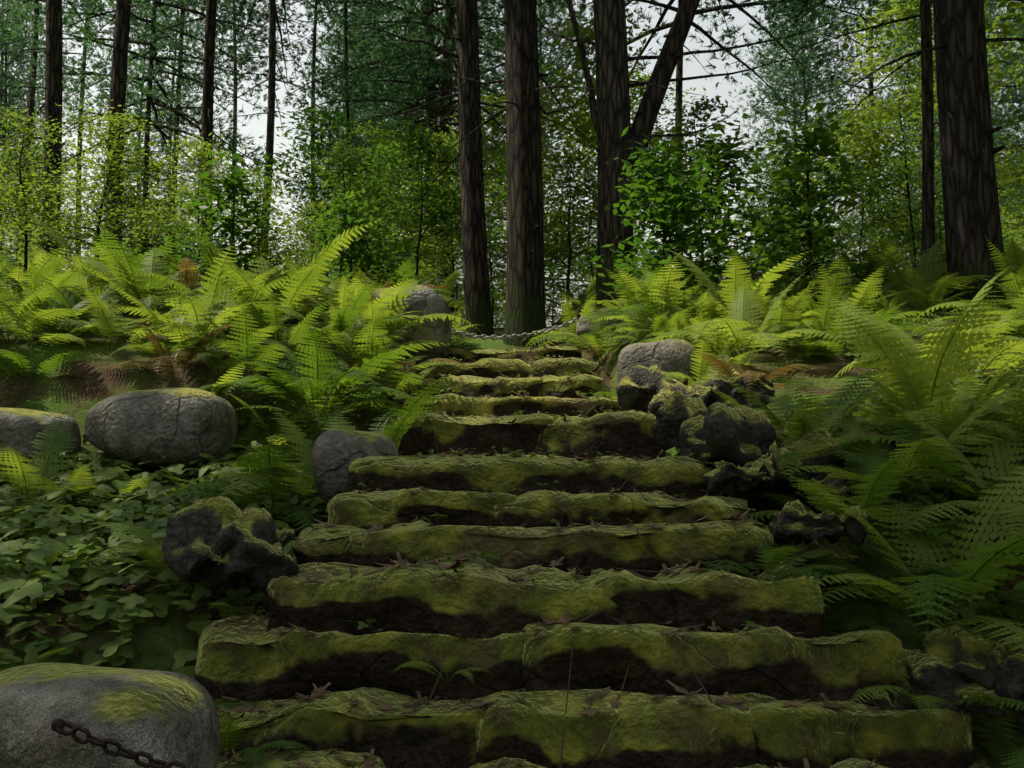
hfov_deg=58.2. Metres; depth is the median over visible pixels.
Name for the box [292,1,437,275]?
pine
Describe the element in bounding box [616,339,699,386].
boulder
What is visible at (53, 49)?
pine
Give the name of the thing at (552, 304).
understory
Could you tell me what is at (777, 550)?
fern
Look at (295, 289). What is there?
fern
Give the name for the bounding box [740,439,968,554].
fern
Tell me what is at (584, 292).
fern top
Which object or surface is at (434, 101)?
pine branch
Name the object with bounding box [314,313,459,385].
fern ledge
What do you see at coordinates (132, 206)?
understory
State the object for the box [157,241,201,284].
fern
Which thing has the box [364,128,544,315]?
understory
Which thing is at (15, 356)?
fern
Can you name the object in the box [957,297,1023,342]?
fern
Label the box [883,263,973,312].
fern
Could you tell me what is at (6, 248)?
understory
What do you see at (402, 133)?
pine
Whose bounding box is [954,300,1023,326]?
fern
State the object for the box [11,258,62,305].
fern
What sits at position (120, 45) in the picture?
pine
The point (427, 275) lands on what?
fern top
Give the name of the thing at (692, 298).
fern
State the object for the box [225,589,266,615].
dark rock
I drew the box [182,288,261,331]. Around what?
fern
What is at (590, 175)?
understory
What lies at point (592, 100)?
pine limb
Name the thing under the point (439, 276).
understory
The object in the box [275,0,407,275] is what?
pine
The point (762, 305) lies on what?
fern
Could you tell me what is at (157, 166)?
understory
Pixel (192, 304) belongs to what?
fern
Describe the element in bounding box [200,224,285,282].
fern
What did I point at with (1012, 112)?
pine
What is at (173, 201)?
sapling
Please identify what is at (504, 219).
understory
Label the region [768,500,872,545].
dark edge rock
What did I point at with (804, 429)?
fern
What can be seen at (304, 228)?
understory
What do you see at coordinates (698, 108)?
understory
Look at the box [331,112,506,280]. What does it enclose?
understory
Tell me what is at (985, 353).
fern
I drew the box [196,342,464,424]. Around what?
fern
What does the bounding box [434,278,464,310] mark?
fern
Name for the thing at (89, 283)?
fern
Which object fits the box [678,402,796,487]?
dark edge rock
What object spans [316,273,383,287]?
fern
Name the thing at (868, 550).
fern
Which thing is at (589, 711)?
dead leaves on steps
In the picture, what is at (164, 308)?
fern
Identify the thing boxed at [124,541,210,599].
fern leaf
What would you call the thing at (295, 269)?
fern
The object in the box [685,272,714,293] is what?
fern
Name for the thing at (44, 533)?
fern
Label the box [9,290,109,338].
fern
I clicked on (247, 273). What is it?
fern
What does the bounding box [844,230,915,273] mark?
fern
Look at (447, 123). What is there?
pine branch
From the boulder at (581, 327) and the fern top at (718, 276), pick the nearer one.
the boulder at (581, 327)
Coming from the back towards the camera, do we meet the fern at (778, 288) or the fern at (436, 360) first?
the fern at (778, 288)
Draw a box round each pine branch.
[324,93,457,126]
[349,27,458,57]
[380,104,458,125]
[410,0,461,40]
[434,58,503,84]
[540,89,587,114]
[629,58,799,87]
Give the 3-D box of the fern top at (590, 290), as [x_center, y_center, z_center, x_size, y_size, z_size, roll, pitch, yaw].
[0.994,-1.279,12.652,0.844,0.550,0.856,3,-5,-34]
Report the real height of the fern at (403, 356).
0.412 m
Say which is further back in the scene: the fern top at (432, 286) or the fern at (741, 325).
the fern top at (432, 286)
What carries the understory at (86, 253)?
on the terrain
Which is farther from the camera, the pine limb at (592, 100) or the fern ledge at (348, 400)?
the pine limb at (592, 100)
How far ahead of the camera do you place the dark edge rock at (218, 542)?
3.33 m
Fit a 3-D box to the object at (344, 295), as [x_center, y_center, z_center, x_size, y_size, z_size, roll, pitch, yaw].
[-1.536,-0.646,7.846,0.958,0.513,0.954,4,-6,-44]
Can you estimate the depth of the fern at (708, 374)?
5.93 m
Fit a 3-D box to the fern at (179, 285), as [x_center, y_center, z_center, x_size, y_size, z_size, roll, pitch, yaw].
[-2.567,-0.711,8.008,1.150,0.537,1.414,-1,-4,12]
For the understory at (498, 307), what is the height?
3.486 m
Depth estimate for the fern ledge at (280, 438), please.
6.00 m
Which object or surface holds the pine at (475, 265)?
on the terrain
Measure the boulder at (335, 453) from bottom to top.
0.417 m
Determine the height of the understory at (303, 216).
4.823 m
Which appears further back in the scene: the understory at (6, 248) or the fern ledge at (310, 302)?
the understory at (6, 248)
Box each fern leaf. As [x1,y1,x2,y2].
[0,414,105,510]
[3,464,109,513]
[42,473,160,505]
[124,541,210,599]
[235,466,314,505]
[251,451,325,517]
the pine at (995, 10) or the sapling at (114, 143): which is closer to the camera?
the sapling at (114, 143)
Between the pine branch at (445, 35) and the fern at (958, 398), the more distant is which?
the pine branch at (445, 35)
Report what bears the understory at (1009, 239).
on the terrain
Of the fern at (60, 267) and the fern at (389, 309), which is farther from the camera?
the fern at (60, 267)
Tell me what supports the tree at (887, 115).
on the terrain
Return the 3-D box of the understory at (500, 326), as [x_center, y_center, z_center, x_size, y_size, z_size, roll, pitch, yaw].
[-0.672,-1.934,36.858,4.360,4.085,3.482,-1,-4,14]
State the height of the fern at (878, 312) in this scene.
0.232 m
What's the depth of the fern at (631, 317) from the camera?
8.33 m
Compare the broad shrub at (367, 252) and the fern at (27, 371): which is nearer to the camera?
the fern at (27, 371)
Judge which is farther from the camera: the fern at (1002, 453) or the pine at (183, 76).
the pine at (183, 76)
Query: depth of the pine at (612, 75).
12.03 m
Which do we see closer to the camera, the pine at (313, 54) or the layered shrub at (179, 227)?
the layered shrub at (179, 227)
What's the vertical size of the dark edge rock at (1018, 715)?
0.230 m
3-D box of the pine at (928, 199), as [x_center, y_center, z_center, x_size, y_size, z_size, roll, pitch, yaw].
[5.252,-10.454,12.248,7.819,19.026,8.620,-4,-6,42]
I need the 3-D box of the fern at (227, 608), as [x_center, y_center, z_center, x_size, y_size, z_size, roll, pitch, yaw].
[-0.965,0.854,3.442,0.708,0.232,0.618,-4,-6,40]
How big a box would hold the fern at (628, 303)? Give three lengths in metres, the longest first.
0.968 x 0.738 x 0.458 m
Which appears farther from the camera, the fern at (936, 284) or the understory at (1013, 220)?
the understory at (1013, 220)
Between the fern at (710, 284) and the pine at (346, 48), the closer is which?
the fern at (710, 284)
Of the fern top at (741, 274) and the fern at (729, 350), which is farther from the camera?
the fern top at (741, 274)
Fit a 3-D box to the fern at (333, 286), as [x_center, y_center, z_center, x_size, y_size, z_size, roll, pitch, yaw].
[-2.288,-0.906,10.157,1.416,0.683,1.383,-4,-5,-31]
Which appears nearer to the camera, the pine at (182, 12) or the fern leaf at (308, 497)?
the fern leaf at (308, 497)
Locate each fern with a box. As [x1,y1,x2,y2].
[0,243,70,306]
[0,256,61,284]
[0,264,116,316]
[0,266,84,313]
[0,271,94,313]
[0,272,84,340]
[0,301,129,352]
[0,308,95,348]
[0,349,80,386]
[0,351,54,378]
[0,514,107,562]
[4,268,108,309]
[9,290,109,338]
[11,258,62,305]
[13,247,59,276]
[19,209,194,302]
[19,242,70,277]
[25,275,141,337]
[45,251,135,309]
[55,255,166,310]
[60,286,167,351]
[62,229,199,314]
[62,256,207,313]
[68,238,236,317]
[71,522,165,576]
[78,264,161,311]
[94,242,317,346]
[101,279,268,350]
[105,317,239,384]
[108,327,202,357]
[112,256,234,305]
[115,263,203,310]
[130,289,184,311]
[133,279,251,311]
[140,269,298,321]
[142,404,424,518]
[144,444,327,531]
[148,299,221,326]
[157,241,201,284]
[165,223,288,299]
[168,219,382,325]
[172,300,290,382]
[180,602,242,624]
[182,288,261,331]
[196,308,305,355]
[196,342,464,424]
[198,237,296,316]
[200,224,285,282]
[208,328,423,416]
[213,697,317,767]
[225,282,350,350]
[257,253,412,321]
[265,267,360,319]
[276,272,368,287]
[280,368,458,467]
[284,277,481,333]
[298,295,448,349]
[304,265,389,287]
[305,311,406,351]
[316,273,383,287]
[319,273,448,320]
[338,271,433,285]
[355,332,476,390]
[369,257,472,314]
[369,332,436,410]
[385,341,405,379]
[387,266,418,286]
[391,655,489,683]
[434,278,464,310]
[451,324,485,343]
[564,264,706,335]
[572,273,595,295]
[603,299,675,340]
[620,297,647,313]
[647,301,731,328]
[648,272,852,364]
[650,337,754,386]
[662,247,808,323]
[671,281,732,320]
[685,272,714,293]
[688,327,763,365]
[693,352,820,391]
[693,537,863,579]
[703,266,792,317]
[706,363,907,471]
[713,285,817,334]
[729,261,832,304]
[731,277,802,310]
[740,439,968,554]
[746,287,803,314]
[749,265,763,280]
[750,266,842,312]
[760,497,1023,656]
[765,272,873,304]
[767,400,870,471]
[773,257,817,283]
[777,381,1023,504]
[778,467,1023,652]
[779,281,1023,424]
[783,255,877,302]
[786,235,920,308]
[801,327,905,351]
[817,536,954,588]
[834,250,914,290]
[839,641,1023,719]
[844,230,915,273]
[850,230,995,309]
[854,301,925,332]
[867,290,910,315]
[867,394,1023,543]
[869,308,888,318]
[871,272,982,317]
[879,262,1008,302]
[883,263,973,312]
[890,563,1023,613]
[902,264,944,292]
[906,288,1023,341]
[926,259,1019,304]
[935,235,1023,313]
[937,352,1023,437]
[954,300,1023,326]
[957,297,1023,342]
[957,373,1022,420]
[961,689,1023,767]
[976,310,1023,337]
[981,278,1023,317]
[989,335,1023,367]
[995,267,1023,307]
[1004,235,1023,280]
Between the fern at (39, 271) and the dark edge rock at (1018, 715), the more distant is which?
the fern at (39, 271)
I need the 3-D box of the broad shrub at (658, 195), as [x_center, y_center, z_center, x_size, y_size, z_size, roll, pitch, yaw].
[1.652,-1.626,9.894,1.776,2.343,2.161,0,-4,0]
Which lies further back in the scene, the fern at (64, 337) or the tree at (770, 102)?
the tree at (770, 102)
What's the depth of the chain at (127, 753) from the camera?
2.09 m
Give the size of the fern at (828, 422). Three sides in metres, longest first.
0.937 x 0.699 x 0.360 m
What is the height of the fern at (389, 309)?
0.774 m
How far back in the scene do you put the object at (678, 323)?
7.22 m
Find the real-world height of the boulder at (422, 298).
0.788 m
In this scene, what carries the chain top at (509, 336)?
attached to the chain stake
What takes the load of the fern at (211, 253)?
on the terrain
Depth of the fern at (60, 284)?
7.60 m
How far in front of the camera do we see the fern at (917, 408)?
4.35 m
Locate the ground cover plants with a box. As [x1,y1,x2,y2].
[0,388,1023,758]
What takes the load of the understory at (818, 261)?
on the terrain
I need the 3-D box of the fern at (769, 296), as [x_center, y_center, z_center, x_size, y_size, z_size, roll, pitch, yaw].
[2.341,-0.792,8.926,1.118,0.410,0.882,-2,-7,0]
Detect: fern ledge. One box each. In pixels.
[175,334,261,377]
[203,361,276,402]
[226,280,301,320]
[228,387,355,453]
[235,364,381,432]
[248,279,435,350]
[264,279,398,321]
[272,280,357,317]
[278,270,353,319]
[284,381,385,421]
[285,298,364,326]
[298,284,387,321]
[306,299,394,347]
[310,266,435,326]
[314,271,417,335]
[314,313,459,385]
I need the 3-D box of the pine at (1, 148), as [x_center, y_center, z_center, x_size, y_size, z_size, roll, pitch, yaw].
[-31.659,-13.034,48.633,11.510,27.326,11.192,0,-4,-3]
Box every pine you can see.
[0,0,69,271]
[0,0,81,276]
[0,0,92,271]
[0,0,105,273]
[0,0,116,255]
[0,0,306,265]
[0,60,18,248]
[21,0,156,267]
[24,0,229,264]
[61,0,214,274]
[85,0,242,284]
[103,0,416,270]
[127,0,292,284]
[131,0,267,256]
[176,0,292,251]
[253,0,577,283]
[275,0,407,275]
[276,0,358,257]
[276,0,595,314]
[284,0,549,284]
[288,0,387,270]
[289,18,408,283]
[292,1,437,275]
[344,13,463,312]
[360,0,836,335]
[415,0,737,346]
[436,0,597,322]
[437,0,506,317]
[447,0,932,265]
[483,0,705,305]
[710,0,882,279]
[733,0,885,278]
[741,0,935,275]
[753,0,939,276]
[781,0,1023,311]
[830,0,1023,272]
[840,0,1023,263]
[883,59,1006,264]
[902,10,1022,254]
[936,2,1023,268]
[991,2,1023,229]
[991,10,1023,244]
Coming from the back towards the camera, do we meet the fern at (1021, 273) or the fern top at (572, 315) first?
the fern top at (572, 315)
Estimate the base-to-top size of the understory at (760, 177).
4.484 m
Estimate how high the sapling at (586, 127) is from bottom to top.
5.567 m
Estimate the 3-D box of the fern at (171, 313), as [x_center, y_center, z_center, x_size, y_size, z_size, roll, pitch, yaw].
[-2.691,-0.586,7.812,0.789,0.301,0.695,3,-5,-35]
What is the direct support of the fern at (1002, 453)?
on the terrain
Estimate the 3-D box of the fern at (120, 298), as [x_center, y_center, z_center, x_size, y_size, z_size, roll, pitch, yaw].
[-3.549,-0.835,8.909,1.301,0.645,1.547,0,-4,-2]
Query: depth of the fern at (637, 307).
8.47 m
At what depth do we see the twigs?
3.47 m
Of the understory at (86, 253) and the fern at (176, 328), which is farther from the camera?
the understory at (86, 253)
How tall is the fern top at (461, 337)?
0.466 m
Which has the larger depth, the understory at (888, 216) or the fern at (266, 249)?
the understory at (888, 216)
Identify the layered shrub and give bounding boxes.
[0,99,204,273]
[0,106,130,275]
[120,131,271,265]
[191,165,317,279]
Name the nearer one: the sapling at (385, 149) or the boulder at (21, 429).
the boulder at (21, 429)
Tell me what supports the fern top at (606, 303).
on the terrain
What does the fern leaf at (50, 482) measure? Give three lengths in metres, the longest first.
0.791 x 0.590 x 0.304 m
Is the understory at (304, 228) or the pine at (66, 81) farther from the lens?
the pine at (66, 81)
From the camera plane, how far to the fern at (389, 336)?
7.33 m
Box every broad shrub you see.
[134,145,304,290]
[301,180,417,289]
[586,126,749,317]
[631,104,839,299]
[683,92,907,312]
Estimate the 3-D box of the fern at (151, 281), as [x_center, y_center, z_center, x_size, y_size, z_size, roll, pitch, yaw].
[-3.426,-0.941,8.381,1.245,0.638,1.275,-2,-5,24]
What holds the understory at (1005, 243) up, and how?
on the terrain
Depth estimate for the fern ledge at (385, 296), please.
7.71 m
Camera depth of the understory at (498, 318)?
37.18 m
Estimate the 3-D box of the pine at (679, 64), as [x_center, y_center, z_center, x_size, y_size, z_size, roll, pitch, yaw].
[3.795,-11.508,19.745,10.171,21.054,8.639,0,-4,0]
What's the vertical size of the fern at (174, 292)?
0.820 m
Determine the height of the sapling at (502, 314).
4.518 m
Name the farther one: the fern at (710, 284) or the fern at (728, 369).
the fern at (710, 284)
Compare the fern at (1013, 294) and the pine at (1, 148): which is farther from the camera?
the pine at (1, 148)
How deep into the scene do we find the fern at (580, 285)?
13.80 m
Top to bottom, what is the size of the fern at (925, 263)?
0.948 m
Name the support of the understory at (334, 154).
on the terrain
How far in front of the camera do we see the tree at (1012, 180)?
18.35 m
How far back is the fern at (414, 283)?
10.11 m
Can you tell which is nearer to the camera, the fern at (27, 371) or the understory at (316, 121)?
the fern at (27, 371)
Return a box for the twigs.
[215,345,840,767]
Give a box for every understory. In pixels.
[0,140,131,275]
[0,165,38,271]
[0,238,34,274]
[12,236,61,276]
[63,249,101,271]
[64,139,230,281]
[71,235,102,275]
[75,184,199,284]
[228,99,427,275]
[238,139,407,278]
[268,195,353,273]
[269,196,394,279]
[290,257,321,271]
[296,197,461,276]
[307,120,460,281]
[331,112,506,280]
[352,194,489,287]
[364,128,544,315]
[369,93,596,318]
[406,240,490,319]
[420,136,593,306]
[436,160,596,304]
[459,278,505,327]
[485,92,690,278]
[486,62,749,281]
[491,296,504,327]
[492,148,657,311]
[495,305,504,326]
[499,263,575,324]
[554,217,654,302]
[564,122,746,269]
[584,95,815,263]
[635,239,660,265]
[653,225,723,281]
[692,241,733,281]
[724,170,859,279]
[771,207,853,279]
[787,125,943,272]
[837,148,1014,274]
[883,179,1018,267]
[945,213,1023,269]
[1000,202,1023,252]
[1002,224,1023,262]
[1002,229,1021,254]
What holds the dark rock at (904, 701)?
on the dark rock
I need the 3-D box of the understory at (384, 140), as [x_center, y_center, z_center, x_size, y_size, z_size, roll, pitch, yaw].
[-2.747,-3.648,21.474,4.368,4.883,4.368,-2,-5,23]
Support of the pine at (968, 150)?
on the terrain
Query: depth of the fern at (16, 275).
7.63 m
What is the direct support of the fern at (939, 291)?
on the terrain
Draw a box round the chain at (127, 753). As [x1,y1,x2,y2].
[55,721,185,767]
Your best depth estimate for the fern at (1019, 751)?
2.87 m
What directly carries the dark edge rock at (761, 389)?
on the terrain
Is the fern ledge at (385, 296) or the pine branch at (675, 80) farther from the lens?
the pine branch at (675, 80)
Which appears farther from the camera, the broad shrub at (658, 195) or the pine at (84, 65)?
the pine at (84, 65)
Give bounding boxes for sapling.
[122,196,234,272]
[270,138,462,275]
[481,7,759,245]
[490,254,580,325]
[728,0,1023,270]
[739,208,835,279]
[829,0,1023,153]
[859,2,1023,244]
[875,85,1023,216]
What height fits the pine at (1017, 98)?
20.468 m
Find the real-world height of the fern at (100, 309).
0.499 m
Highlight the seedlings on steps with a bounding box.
[216,343,783,755]
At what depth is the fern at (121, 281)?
8.03 m
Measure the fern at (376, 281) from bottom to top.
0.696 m
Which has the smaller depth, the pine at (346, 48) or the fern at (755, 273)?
the fern at (755, 273)
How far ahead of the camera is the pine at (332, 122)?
55.94 m
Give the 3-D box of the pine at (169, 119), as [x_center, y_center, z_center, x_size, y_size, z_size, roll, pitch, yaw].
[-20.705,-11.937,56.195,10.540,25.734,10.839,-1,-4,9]
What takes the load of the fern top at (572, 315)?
on the terrain
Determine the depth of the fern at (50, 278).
7.83 m
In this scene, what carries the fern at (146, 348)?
on the terrain
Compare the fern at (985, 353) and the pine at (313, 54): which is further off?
the pine at (313, 54)
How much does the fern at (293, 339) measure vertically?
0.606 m
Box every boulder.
[0,407,80,470]
[0,663,219,767]
[85,388,237,468]
[311,429,398,501]
[367,285,451,365]
[576,315,627,339]
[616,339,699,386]
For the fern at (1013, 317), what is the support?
on the terrain
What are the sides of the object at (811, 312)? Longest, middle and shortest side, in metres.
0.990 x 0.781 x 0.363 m
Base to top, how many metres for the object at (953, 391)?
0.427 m
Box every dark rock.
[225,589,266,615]
[772,540,858,588]
[789,471,857,513]
[871,648,975,725]
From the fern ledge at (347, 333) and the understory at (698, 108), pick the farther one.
the understory at (698, 108)
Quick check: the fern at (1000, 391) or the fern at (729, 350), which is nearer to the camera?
the fern at (1000, 391)
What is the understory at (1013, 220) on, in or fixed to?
on the terrain
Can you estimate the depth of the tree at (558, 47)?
41.63 m
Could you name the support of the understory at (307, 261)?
on the terrain
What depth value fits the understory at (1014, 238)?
24.29 m
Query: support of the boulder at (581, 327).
on the terrain
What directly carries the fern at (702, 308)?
on the terrain
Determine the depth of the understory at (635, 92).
23.36 m
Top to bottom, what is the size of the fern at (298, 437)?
0.644 m
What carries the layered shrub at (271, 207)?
on the terrain
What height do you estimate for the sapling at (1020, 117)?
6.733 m
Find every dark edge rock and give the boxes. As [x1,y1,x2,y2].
[161,496,298,591]
[616,365,687,412]
[647,381,712,415]
[650,391,706,450]
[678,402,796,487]
[703,441,803,495]
[706,366,775,408]
[749,428,844,493]
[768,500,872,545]
[906,625,1023,720]
[1000,705,1023,733]
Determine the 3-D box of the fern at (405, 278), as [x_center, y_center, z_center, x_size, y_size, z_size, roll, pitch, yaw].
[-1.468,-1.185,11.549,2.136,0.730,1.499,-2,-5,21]
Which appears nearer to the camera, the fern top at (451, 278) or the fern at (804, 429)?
the fern at (804, 429)
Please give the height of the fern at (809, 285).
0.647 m
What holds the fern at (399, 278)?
on the terrain
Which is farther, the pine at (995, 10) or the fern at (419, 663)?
the pine at (995, 10)
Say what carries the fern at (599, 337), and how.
on the terrain
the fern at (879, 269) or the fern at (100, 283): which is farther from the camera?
the fern at (879, 269)
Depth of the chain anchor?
2.10 m
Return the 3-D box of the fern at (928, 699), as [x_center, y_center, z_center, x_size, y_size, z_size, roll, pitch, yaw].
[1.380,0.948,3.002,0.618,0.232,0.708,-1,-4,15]
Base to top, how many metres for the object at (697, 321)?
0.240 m
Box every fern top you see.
[388,270,439,284]
[404,281,451,288]
[413,269,464,305]
[451,307,474,344]
[454,317,470,341]
[521,292,596,347]
[550,289,586,302]
[552,273,595,306]
[586,269,643,313]
[596,289,626,308]
[670,271,704,294]
[678,257,750,282]
[719,266,767,280]
[720,258,751,279]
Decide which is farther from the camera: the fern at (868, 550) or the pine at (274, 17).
the pine at (274, 17)
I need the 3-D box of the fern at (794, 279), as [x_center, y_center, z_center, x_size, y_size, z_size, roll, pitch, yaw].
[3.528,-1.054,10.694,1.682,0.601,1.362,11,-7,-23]
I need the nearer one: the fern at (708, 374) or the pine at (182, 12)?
the fern at (708, 374)
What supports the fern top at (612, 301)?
on the terrain
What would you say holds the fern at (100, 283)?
on the terrain
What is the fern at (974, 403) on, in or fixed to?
on the terrain
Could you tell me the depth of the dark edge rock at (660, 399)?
5.57 m
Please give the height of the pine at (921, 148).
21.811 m
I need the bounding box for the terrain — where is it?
[0,272,1023,767]
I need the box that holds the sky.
[0,0,1023,327]
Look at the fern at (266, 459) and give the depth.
4.42 m
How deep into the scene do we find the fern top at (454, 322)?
11.47 m
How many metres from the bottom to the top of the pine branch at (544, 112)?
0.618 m
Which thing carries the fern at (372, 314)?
on the terrain
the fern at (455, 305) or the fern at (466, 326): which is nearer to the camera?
the fern at (466, 326)
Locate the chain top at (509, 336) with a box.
[452,317,577,339]
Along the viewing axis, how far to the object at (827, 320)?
6.96 m
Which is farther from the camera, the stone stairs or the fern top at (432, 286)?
the fern top at (432, 286)
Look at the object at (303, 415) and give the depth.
6.12 m
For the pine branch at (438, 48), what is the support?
attached to the pine at (475, 265)
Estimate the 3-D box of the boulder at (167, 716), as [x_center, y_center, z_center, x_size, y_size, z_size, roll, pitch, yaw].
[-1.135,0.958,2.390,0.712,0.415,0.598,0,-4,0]
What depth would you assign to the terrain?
6.18 m
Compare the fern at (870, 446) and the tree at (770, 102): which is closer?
the fern at (870, 446)
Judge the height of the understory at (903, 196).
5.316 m
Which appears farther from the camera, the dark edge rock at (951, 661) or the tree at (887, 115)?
the tree at (887, 115)
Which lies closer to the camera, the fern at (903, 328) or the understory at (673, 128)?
the fern at (903, 328)
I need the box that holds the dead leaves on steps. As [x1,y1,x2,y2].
[217,343,991,767]
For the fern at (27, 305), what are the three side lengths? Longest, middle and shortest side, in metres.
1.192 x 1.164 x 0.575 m
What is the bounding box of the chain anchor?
[51,718,64,731]
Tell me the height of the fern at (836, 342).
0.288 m
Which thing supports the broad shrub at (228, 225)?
on the terrain
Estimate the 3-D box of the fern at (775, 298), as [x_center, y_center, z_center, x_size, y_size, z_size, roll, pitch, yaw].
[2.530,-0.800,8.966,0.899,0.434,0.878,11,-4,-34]
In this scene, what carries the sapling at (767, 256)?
on the terrain
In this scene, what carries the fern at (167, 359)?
on the terrain
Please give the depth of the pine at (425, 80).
30.85 m
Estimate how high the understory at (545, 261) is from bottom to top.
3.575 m
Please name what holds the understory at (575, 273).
on the terrain
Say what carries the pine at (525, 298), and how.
on the terrain
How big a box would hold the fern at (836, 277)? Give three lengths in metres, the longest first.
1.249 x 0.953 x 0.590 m
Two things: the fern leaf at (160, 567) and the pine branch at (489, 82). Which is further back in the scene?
the pine branch at (489, 82)
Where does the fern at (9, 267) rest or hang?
on the terrain
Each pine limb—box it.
[566,0,596,134]
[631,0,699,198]
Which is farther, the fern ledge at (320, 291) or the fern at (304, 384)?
the fern ledge at (320, 291)
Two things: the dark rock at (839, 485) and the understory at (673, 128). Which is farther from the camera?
the understory at (673, 128)
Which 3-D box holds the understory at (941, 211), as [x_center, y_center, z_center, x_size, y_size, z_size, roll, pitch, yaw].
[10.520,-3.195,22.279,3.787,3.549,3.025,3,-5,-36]
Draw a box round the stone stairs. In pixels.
[195,345,988,767]
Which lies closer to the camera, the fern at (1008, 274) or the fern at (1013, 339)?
the fern at (1013, 339)
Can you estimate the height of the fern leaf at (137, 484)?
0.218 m
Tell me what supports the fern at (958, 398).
on the terrain
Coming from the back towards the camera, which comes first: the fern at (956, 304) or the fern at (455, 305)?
the fern at (455, 305)
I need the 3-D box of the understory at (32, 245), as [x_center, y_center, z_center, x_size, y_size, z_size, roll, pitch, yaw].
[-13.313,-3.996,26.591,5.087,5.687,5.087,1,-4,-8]
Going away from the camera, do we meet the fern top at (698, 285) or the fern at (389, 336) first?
the fern at (389, 336)
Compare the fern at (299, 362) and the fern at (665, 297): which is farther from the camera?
the fern at (665, 297)
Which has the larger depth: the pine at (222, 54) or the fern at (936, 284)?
the pine at (222, 54)
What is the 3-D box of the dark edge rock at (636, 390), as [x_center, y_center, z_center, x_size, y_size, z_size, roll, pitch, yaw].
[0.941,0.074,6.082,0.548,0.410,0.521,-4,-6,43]
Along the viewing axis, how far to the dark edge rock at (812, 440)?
4.12 m
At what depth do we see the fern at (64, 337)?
6.77 m
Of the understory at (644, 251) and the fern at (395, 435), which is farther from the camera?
the understory at (644, 251)
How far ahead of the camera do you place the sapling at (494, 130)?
22.02 m
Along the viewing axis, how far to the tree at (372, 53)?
42.21 m
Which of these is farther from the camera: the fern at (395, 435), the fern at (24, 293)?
the fern at (24, 293)
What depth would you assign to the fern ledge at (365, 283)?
8.35 m
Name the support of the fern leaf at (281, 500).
on the terrain
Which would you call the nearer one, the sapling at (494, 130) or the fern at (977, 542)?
the fern at (977, 542)
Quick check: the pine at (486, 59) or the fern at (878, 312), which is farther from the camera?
the pine at (486, 59)

